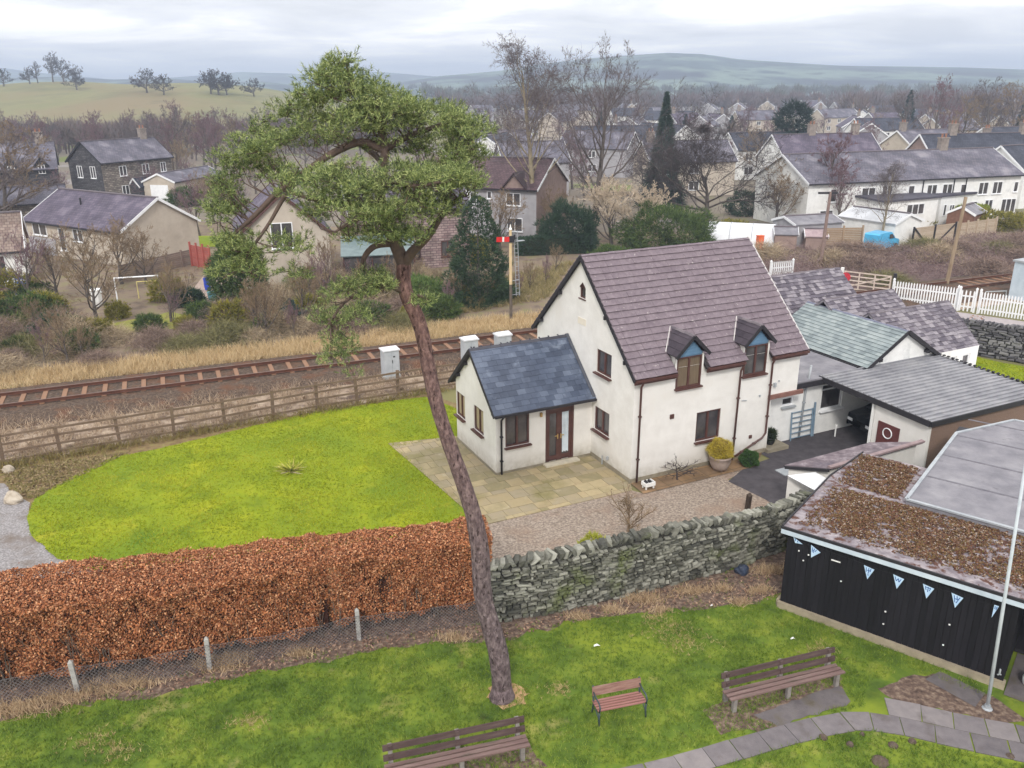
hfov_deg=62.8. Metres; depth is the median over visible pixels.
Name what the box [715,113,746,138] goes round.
bare tree
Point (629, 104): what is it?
house
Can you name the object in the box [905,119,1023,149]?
terraced houses
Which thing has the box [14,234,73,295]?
bare tree
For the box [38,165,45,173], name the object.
window
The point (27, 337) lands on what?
bramble
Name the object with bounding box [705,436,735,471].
potted shrub
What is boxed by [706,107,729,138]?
house
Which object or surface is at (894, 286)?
picket fence
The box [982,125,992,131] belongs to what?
house
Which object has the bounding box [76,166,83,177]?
window
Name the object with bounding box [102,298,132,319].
bush
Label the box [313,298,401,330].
bramble
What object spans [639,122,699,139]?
house
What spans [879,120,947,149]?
house
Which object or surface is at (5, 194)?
bare tree
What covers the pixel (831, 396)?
window
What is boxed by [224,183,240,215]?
bare tree
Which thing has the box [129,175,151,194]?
porch
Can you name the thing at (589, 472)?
patio
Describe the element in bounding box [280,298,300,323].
conifer
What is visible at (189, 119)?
bare tree
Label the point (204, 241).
garden lawn
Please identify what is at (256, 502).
garden lawn
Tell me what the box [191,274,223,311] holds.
garden paving
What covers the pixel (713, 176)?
house
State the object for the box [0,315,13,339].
sapling
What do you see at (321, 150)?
bare tree
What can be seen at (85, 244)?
bare tree
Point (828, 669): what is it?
long bench
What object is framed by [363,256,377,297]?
sapling
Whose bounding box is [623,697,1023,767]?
path
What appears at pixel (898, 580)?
pennant
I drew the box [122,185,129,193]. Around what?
window
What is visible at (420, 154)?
bare tree
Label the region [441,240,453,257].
window
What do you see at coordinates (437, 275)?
sapling
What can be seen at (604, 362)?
window
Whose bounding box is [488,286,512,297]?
bush
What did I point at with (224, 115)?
bare tree
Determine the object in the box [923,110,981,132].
house
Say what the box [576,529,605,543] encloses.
yellow shrub
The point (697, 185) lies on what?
window
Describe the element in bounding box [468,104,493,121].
house
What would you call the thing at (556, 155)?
house
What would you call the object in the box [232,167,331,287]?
stone cottage
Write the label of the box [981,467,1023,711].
flagpole
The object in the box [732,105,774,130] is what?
house
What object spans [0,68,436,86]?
hills
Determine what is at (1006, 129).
house
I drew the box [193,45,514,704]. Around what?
pine tree
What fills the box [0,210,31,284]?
house
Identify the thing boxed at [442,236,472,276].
sapling
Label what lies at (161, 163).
window
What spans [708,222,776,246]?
polytunnel
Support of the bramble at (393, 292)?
on the scrub ground at (128, 294)
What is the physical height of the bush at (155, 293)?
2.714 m
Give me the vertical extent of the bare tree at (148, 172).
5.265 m
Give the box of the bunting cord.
[789,537,999,607]
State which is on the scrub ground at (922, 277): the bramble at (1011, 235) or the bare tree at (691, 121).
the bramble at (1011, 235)
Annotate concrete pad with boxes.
[926,671,984,706]
[1004,653,1023,701]
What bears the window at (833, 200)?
in the terraced houses at (991, 176)
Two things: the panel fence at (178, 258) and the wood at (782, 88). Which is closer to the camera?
the panel fence at (178, 258)
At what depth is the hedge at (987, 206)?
89.83 m
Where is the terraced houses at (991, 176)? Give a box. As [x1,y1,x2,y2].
[753,133,1023,222]
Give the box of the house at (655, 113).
[644,110,694,122]
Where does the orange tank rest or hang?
on the scrub ground at (128, 294)
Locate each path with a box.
[0,483,90,578]
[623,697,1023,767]
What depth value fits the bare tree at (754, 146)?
128.72 m
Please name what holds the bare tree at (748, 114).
on the town ground at (64, 167)
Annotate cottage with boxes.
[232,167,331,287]
[768,267,982,440]
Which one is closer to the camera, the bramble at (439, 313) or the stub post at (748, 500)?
the stub post at (748, 500)
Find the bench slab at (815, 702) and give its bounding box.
[753,686,849,725]
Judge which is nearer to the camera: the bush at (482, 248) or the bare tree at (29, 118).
the bush at (482, 248)
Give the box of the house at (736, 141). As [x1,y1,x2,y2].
[723,130,816,179]
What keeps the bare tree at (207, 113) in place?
on the town ground at (64, 167)
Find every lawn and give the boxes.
[0,568,1023,767]
[9,312,182,337]
[27,397,464,569]
[198,236,219,246]
[975,357,1023,380]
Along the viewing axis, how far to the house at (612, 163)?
137.92 m
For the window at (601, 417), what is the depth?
32.63 m
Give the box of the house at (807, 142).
[755,120,881,188]
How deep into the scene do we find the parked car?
35.32 m
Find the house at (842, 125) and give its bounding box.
[835,109,861,132]
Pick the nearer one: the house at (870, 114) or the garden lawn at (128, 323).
the garden lawn at (128, 323)
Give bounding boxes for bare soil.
[437,746,546,767]
[704,676,842,734]
[878,674,1023,722]
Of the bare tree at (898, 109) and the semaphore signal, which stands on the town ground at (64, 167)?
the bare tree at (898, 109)
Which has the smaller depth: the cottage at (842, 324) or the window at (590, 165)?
the cottage at (842, 324)
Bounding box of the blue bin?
[203,277,210,289]
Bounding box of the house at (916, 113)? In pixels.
[908,108,946,116]
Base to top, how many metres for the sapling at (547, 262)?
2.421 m
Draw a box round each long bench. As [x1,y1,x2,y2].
[382,715,529,767]
[721,647,845,712]
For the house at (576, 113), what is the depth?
287.85 m
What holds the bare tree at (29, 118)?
on the town ground at (64, 167)
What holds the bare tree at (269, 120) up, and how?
on the town ground at (64, 167)
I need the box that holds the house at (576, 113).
[543,104,577,121]
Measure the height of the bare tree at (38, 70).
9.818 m
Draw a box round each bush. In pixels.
[0,267,40,303]
[0,288,67,325]
[0,334,34,350]
[15,277,55,300]
[20,309,82,337]
[25,287,73,312]
[52,326,101,356]
[83,315,118,340]
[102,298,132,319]
[131,312,168,331]
[145,273,184,302]
[163,185,202,206]
[171,286,207,307]
[171,314,199,333]
[179,299,214,323]
[205,296,251,326]
[206,175,232,196]
[247,317,272,331]
[294,290,326,311]
[321,304,350,327]
[328,161,349,177]
[353,298,393,325]
[376,275,397,298]
[420,292,465,320]
[466,233,490,264]
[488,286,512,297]
[585,242,631,253]
[721,189,754,216]
[721,217,751,222]
[976,207,1023,231]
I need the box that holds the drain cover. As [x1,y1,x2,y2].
[775,467,788,475]
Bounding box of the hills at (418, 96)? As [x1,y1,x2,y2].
[401,93,828,103]
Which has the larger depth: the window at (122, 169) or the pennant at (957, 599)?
the window at (122, 169)
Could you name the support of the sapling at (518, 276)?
on the scrub ground at (128, 294)
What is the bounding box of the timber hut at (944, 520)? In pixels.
[776,419,1023,689]
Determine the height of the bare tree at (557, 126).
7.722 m
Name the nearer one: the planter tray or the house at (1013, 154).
the planter tray
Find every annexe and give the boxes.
[855,192,942,226]
[930,192,977,224]
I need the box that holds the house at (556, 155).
[492,140,570,195]
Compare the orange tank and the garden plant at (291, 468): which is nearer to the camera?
the garden plant at (291, 468)
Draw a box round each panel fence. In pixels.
[121,250,195,281]
[188,242,210,267]
[826,225,864,245]
[956,216,998,237]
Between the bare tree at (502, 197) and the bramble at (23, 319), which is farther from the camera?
the bare tree at (502, 197)
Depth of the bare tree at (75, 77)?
358.36 m
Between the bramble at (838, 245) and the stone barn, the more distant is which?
the stone barn
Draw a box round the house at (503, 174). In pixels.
[459,143,569,237]
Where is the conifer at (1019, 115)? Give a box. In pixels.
[1015,105,1023,125]
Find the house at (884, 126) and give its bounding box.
[843,117,924,135]
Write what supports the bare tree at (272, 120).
on the town ground at (64, 167)
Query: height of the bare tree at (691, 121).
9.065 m
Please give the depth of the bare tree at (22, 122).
207.47 m
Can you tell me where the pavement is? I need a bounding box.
[957,312,1023,328]
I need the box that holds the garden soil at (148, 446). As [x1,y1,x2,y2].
[0,394,456,616]
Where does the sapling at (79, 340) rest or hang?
on the scrub ground at (128, 294)
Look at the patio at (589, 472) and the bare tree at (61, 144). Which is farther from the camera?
the bare tree at (61, 144)
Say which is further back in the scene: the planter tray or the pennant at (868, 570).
the planter tray
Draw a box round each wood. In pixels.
[0,113,426,154]
[407,80,971,89]
[417,81,1022,101]
[431,88,1023,115]
[833,87,1023,123]
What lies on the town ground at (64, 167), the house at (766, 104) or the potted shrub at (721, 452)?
the house at (766, 104)
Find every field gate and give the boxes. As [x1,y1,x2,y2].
[841,267,896,289]
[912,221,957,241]
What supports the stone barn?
on the town ground at (64, 167)
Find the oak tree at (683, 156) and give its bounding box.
[573,83,818,221]
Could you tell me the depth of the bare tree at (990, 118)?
182.37 m
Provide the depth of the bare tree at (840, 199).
83.87 m
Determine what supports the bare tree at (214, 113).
on the town ground at (64, 167)
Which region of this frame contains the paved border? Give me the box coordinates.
[631,452,761,493]
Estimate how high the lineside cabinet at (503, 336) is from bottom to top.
2.025 m
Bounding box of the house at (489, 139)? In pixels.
[477,131,515,155]
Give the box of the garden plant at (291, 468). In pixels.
[272,454,305,474]
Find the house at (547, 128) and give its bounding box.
[538,108,575,136]
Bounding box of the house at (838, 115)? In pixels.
[808,103,856,132]
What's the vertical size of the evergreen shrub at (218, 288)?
6.516 m
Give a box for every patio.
[388,436,631,523]
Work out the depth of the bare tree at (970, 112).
160.56 m
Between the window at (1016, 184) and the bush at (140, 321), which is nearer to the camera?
the bush at (140, 321)
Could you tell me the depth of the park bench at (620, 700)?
19.71 m
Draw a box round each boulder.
[1,465,14,473]
[3,490,23,504]
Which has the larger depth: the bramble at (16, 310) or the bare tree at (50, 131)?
the bare tree at (50, 131)
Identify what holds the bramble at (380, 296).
on the scrub ground at (128, 294)
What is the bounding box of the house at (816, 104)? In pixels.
[801,98,826,116]
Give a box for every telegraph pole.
[818,192,837,266]
[945,197,967,283]
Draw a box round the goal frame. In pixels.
[113,275,161,298]
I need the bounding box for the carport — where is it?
[819,353,1023,467]
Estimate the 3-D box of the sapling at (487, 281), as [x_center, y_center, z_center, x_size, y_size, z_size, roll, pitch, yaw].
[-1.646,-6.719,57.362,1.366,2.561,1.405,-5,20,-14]
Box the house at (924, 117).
[919,107,965,123]
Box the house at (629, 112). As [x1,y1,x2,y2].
[607,107,652,124]
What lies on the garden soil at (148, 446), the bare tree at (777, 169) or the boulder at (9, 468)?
the boulder at (9, 468)
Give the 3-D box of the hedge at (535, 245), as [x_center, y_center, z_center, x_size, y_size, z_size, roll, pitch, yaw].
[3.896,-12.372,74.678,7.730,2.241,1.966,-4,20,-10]
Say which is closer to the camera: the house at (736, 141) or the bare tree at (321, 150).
the house at (736, 141)
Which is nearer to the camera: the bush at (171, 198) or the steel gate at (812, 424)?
the steel gate at (812, 424)
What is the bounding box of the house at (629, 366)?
[448,236,809,483]
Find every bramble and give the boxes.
[0,308,52,335]
[0,312,49,352]
[0,329,67,361]
[0,344,43,366]
[0,349,54,383]
[1,295,21,317]
[22,306,122,356]
[24,301,123,333]
[25,332,101,365]
[28,286,76,305]
[58,346,138,372]
[94,321,156,349]
[112,321,183,356]
[140,328,222,359]
[166,316,210,341]
[191,314,284,349]
[196,293,258,331]
[219,298,261,325]
[229,324,287,352]
[242,308,299,333]
[249,307,304,342]
[251,278,297,315]
[258,293,287,312]
[267,263,334,294]
[274,313,328,339]
[279,290,329,314]
[291,274,346,294]
[294,306,394,340]
[296,301,324,321]
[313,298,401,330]
[318,296,355,309]
[320,286,354,304]
[323,262,350,289]
[338,284,391,306]
[365,305,446,336]
[382,278,399,300]
[386,292,419,318]
[411,259,443,285]
[421,304,463,321]
[754,238,804,265]
[799,245,865,269]
[803,238,899,257]
[804,237,924,264]
[815,249,913,277]
[851,267,931,286]
[887,235,965,253]
[890,241,968,263]
[900,237,974,265]
[929,252,1014,279]
[935,235,992,256]
[965,239,1019,254]
[969,229,1023,249]
[970,244,1023,265]
[1001,231,1023,248]
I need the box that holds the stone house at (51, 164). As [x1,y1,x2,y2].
[0,128,59,185]
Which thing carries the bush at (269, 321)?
on the scrub ground at (128, 294)
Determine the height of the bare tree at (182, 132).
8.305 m
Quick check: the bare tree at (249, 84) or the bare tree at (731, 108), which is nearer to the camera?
the bare tree at (731, 108)
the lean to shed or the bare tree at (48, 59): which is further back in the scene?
the bare tree at (48, 59)
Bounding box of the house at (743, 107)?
[729,100,746,117]
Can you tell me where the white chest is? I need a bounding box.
[90,288,101,306]
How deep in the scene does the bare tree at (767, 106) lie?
291.35 m
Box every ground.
[0,81,1023,605]
[0,220,1023,370]
[56,108,1023,287]
[767,237,1021,288]
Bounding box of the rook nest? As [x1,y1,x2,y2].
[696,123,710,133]
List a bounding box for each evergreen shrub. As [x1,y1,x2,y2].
[201,229,271,307]
[398,271,444,298]
[532,196,602,254]
[606,198,719,248]
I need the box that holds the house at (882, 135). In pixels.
[859,121,888,143]
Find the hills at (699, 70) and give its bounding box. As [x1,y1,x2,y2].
[377,53,1023,97]
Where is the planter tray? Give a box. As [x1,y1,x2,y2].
[641,479,655,489]
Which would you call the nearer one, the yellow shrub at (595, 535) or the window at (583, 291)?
the yellow shrub at (595, 535)
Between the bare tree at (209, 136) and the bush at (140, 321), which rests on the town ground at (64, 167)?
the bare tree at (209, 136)
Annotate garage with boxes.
[140,165,218,199]
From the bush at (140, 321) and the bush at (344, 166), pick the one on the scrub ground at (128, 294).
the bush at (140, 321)
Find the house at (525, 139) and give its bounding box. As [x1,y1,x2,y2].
[463,129,534,141]
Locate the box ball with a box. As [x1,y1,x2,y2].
[738,448,759,467]
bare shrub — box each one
[539,183,587,230]
[579,173,638,244]
[579,180,678,240]
[606,480,656,531]
[661,454,702,479]
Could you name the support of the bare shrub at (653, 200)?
on the scrub ground at (128, 294)
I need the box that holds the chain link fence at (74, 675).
[0,601,478,703]
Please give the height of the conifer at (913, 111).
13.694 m
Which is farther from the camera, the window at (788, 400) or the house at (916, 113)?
the house at (916, 113)
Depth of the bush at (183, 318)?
50.89 m
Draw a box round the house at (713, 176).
[632,128,738,195]
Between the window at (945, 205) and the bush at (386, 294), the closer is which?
the bush at (386, 294)
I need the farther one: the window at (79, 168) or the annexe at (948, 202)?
the window at (79, 168)
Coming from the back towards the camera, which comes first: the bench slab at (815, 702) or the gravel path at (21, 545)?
the gravel path at (21, 545)
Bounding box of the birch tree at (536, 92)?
[454,29,598,186]
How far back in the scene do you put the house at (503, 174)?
80.88 m
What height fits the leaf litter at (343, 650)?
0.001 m
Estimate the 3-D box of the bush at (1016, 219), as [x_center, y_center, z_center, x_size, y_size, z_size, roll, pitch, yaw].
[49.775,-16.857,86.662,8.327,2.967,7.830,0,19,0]
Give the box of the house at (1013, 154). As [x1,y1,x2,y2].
[996,144,1023,208]
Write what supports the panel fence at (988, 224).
on the scrub ground at (128, 294)
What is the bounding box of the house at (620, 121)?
[613,114,630,124]
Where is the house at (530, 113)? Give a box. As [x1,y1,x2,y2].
[512,110,541,132]
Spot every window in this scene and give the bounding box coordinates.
[0,256,7,282]
[31,223,47,236]
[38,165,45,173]
[57,228,66,250]
[72,229,83,242]
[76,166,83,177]
[89,166,96,178]
[119,166,127,176]
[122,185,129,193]
[142,163,150,173]
[160,162,166,171]
[270,222,293,249]
[415,250,421,258]
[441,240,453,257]
[453,391,465,422]
[467,191,476,204]
[470,405,483,438]
[487,191,491,199]
[504,413,531,450]
[506,193,520,206]
[506,217,522,232]
[581,287,585,298]
[588,151,595,157]
[588,164,595,171]
[590,406,608,439]
[593,349,611,381]
[674,354,702,391]
[688,182,698,190]
[694,408,720,444]
[741,343,767,378]
[744,167,752,174]
[780,396,795,408]
[819,384,843,412]
[830,189,836,202]
[861,187,875,194]
[906,203,924,214]
[908,185,914,192]
[926,184,937,192]
[942,184,952,192]
[942,204,946,215]
[960,184,965,191]
[962,354,969,363]
[977,182,988,194]
[984,199,993,214]
[991,181,1002,194]
[1000,198,1016,211]
[1012,181,1018,192]
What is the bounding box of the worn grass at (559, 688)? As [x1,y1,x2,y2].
[56,607,846,763]
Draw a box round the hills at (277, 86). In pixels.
[0,77,317,94]
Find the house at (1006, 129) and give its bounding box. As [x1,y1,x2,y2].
[976,126,1018,132]
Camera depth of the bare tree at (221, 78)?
344.88 m
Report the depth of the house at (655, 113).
255.02 m
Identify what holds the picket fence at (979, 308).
on the ground at (110, 101)
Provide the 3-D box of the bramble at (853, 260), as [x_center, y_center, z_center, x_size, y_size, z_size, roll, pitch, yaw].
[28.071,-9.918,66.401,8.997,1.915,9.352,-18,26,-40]
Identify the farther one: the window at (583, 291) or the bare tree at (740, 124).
the bare tree at (740, 124)
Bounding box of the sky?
[0,0,1023,79]
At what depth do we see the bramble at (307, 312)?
52.85 m
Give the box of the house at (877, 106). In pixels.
[865,105,903,115]
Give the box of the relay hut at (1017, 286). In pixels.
[1008,258,1023,300]
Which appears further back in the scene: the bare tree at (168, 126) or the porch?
the bare tree at (168, 126)
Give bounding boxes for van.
[864,230,898,252]
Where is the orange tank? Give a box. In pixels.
[755,235,764,249]
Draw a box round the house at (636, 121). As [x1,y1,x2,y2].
[624,116,647,124]
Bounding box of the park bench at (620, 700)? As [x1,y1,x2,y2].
[591,676,647,726]
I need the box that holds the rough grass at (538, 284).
[450,258,574,312]
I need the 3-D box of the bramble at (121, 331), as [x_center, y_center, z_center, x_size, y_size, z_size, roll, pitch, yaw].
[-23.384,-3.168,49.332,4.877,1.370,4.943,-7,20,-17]
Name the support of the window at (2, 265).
in the house at (10, 221)
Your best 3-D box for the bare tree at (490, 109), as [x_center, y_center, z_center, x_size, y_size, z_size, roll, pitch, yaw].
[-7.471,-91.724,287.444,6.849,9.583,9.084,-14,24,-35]
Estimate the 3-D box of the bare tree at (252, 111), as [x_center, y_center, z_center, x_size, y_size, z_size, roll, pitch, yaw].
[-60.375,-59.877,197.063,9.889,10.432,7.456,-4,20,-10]
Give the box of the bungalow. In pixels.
[23,187,200,266]
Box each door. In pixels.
[150,185,168,199]
[545,405,573,461]
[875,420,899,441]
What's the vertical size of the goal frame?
1.801 m
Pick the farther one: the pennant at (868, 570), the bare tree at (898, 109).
the bare tree at (898, 109)
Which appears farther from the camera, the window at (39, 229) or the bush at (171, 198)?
the bush at (171, 198)
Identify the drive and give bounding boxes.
[729,425,867,502]
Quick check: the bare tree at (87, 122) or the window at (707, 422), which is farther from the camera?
the bare tree at (87, 122)
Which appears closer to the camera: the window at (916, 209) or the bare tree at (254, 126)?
the window at (916, 209)
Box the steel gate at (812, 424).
[790,402,816,440]
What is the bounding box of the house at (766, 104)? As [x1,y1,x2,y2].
[759,97,774,109]
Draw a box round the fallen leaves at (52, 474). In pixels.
[0,451,128,498]
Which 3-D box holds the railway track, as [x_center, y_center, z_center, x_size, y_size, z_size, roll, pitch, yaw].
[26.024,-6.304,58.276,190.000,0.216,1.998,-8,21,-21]
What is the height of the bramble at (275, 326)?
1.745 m
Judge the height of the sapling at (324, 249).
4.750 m
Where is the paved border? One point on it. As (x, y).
(706, 471)
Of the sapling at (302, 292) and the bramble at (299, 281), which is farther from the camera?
the bramble at (299, 281)
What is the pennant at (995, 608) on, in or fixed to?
hanging from the bunting cord
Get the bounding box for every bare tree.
[0,68,13,85]
[0,118,64,209]
[0,120,54,210]
[0,121,18,141]
[0,168,26,185]
[0,225,69,296]
[1,114,22,141]
[9,115,30,139]
[14,126,28,141]
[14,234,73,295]
[19,67,39,83]
[21,110,37,139]
[21,114,59,150]
[28,61,41,82]
[29,116,59,140]
[37,167,68,186]
[42,52,66,81]
[43,125,66,148]
[44,58,82,81]
[47,220,126,295]
[51,128,64,160]
[53,241,135,317]
[61,70,84,89]
[75,110,103,140]
[82,118,102,140]
[90,110,106,130]
[96,213,153,283]
[105,122,130,138]
[115,226,169,283]
[116,121,157,137]
[120,108,139,131]
[122,162,166,192]
[126,111,179,148]
[130,68,160,92]
[142,111,159,134]
[145,104,198,169]
[146,73,176,94]
[147,258,198,321]
[149,116,170,143]
[155,117,185,169]
[163,99,194,153]
[166,137,195,169]
[168,172,207,235]
[170,118,193,153]
[172,156,211,169]
[177,111,204,158]
[185,125,206,159]
[186,110,213,164]
[187,110,219,167]
[189,170,212,197]
[190,119,228,161]
[195,70,220,93]
[197,117,226,168]
[197,177,235,223]
[200,68,239,94]
[206,107,219,126]
[208,72,235,94]
[217,108,240,152]
[218,119,245,161]
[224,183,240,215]
[229,167,254,194]
[231,126,260,177]
[233,120,253,142]
[236,106,265,137]
[238,117,278,148]
[239,78,264,96]
[239,158,274,193]
[256,106,283,133]
[260,109,276,156]
[265,130,288,165]
[275,115,291,149]
[283,127,323,167]
[289,119,307,157]
[298,109,335,159]
[299,144,336,164]
[336,151,375,175]
[366,151,379,164]
[408,142,437,165]
[477,118,538,155]
[479,186,528,249]
[484,102,502,123]
[492,30,695,234]
[551,117,563,139]
[560,126,586,188]
[569,143,597,201]
[621,147,655,188]
[685,99,705,114]
[686,112,699,128]
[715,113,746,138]
[725,104,736,117]
[731,116,747,131]
[735,102,756,131]
[738,126,766,166]
[759,154,803,198]
[760,101,774,109]
[761,113,773,127]
[764,105,792,130]
[764,170,806,216]
[804,129,860,195]
[816,110,831,132]
[826,162,860,217]
[852,159,916,230]
[861,118,889,149]
[886,90,938,130]
[914,73,966,128]
[941,92,993,132]
[945,105,966,132]
[962,76,1023,128]
[975,107,1004,126]
[981,80,1023,126]
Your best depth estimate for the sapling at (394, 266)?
57.69 m
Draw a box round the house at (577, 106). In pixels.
[555,100,590,120]
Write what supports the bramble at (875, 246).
on the scrub ground at (922, 277)
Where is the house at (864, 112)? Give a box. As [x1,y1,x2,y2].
[855,109,867,117]
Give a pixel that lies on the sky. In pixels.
(110, 39)
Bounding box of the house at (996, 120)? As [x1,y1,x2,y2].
[985,108,1022,126]
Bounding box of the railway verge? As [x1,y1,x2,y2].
[0,297,1022,462]
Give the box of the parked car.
[846,403,872,434]
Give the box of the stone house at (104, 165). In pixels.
[64,125,173,193]
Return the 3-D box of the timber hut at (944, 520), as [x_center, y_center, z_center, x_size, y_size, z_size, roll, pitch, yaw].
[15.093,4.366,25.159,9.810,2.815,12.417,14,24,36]
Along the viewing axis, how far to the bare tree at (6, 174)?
79.59 m
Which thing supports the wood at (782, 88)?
on the hills at (418, 96)
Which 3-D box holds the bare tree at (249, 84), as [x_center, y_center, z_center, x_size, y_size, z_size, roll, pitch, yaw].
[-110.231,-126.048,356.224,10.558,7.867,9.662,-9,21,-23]
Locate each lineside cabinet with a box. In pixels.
[379,345,400,378]
[459,335,478,358]
[493,330,512,344]
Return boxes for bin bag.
[734,564,748,575]
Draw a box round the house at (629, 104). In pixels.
[617,101,635,107]
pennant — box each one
[811,545,820,556]
[864,565,873,578]
[893,574,903,587]
[923,584,933,597]
[952,593,962,606]
[992,605,998,615]
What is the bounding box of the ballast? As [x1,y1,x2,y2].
[0,271,1012,428]
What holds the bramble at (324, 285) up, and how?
on the scrub ground at (128, 294)
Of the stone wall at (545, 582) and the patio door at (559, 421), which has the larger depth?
the patio door at (559, 421)
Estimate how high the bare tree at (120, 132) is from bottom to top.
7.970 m
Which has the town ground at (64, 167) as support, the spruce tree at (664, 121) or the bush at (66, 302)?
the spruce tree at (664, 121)
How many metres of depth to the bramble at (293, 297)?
54.91 m
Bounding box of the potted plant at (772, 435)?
[767,426,778,444]
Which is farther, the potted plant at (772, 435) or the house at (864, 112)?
the house at (864, 112)
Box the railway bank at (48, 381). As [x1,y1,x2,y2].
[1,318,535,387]
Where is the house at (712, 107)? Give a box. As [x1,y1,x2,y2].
[699,103,718,114]
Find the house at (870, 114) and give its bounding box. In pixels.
[863,106,898,117]
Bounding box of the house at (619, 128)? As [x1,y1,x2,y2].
[574,125,655,139]
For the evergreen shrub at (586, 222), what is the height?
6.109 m
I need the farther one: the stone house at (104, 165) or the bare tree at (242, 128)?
the bare tree at (242, 128)
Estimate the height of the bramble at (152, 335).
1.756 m
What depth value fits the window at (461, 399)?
34.53 m
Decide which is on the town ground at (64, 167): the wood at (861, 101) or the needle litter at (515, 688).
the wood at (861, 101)
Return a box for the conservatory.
[341,235,414,275]
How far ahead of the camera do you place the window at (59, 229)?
73.95 m
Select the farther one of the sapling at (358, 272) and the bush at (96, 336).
the sapling at (358, 272)
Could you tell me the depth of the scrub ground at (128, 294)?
63.12 m
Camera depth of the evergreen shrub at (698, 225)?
73.70 m
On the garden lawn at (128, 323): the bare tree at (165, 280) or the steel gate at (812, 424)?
the bare tree at (165, 280)
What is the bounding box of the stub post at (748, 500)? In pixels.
[745,493,752,509]
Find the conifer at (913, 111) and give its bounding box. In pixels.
[902,89,917,121]
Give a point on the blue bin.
(205, 285)
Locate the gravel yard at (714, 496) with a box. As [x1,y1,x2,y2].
[485,470,769,560]
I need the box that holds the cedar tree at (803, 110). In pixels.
[771,96,816,133]
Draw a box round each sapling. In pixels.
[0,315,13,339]
[19,295,52,325]
[26,316,59,362]
[27,301,71,362]
[69,323,96,355]
[156,287,181,319]
[238,276,279,335]
[241,276,292,339]
[282,298,297,336]
[286,260,328,316]
[296,246,349,294]
[302,233,337,285]
[304,264,322,292]
[350,261,376,285]
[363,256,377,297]
[381,251,416,291]
[391,254,423,278]
[428,266,444,284]
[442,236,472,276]
[442,279,454,308]
[444,271,462,297]
[479,273,496,296]
[512,268,523,296]
[523,258,540,288]
[542,254,551,281]
[549,244,567,268]
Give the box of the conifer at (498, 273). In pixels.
[439,195,522,309]
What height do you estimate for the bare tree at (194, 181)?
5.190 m
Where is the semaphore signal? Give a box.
[496,224,524,319]
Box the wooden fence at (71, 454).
[0,384,455,471]
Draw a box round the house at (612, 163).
[560,130,639,177]
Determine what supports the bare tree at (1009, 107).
on the town ground at (64, 167)
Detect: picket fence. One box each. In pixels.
[769,258,794,274]
[892,278,960,309]
[976,289,1023,319]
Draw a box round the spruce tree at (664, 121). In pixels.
[631,91,688,208]
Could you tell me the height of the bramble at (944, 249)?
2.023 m
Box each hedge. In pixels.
[0,512,492,688]
[515,231,595,255]
[954,203,989,217]
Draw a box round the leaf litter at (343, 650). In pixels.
[0,549,785,720]
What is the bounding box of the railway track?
[0,273,1012,408]
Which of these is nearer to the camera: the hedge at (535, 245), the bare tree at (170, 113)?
the hedge at (535, 245)
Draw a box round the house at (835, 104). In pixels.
[829,102,840,107]
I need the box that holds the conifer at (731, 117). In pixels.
[726,115,735,132]
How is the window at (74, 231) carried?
in the bungalow
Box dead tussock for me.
[0,559,783,721]
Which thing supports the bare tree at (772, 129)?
on the town ground at (64, 167)
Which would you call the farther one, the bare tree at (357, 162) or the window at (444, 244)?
the bare tree at (357, 162)
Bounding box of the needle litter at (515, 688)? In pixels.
[486,683,529,709]
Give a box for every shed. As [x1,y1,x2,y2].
[771,213,844,246]
[773,225,798,248]
[783,439,924,497]
[802,227,828,249]
[838,205,924,242]
[945,202,987,229]
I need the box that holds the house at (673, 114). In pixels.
[666,107,699,123]
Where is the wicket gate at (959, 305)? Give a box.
[956,286,978,312]
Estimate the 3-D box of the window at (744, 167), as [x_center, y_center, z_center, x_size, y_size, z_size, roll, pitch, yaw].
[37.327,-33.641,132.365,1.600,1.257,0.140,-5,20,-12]
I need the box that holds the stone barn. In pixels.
[0,183,65,226]
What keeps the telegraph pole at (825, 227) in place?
on the scrub ground at (922, 277)
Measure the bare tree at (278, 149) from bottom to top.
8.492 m
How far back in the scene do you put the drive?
33.51 m
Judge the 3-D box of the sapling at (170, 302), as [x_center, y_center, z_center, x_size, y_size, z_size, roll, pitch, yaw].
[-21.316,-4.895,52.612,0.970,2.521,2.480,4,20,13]
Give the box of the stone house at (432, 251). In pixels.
[340,175,472,267]
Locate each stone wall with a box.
[490,489,810,621]
[961,317,1023,363]
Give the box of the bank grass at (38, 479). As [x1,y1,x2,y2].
[0,450,129,498]
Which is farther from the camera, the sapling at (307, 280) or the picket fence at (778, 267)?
the picket fence at (778, 267)
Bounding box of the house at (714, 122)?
[692,114,721,138]
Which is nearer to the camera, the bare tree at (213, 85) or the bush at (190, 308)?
the bush at (190, 308)

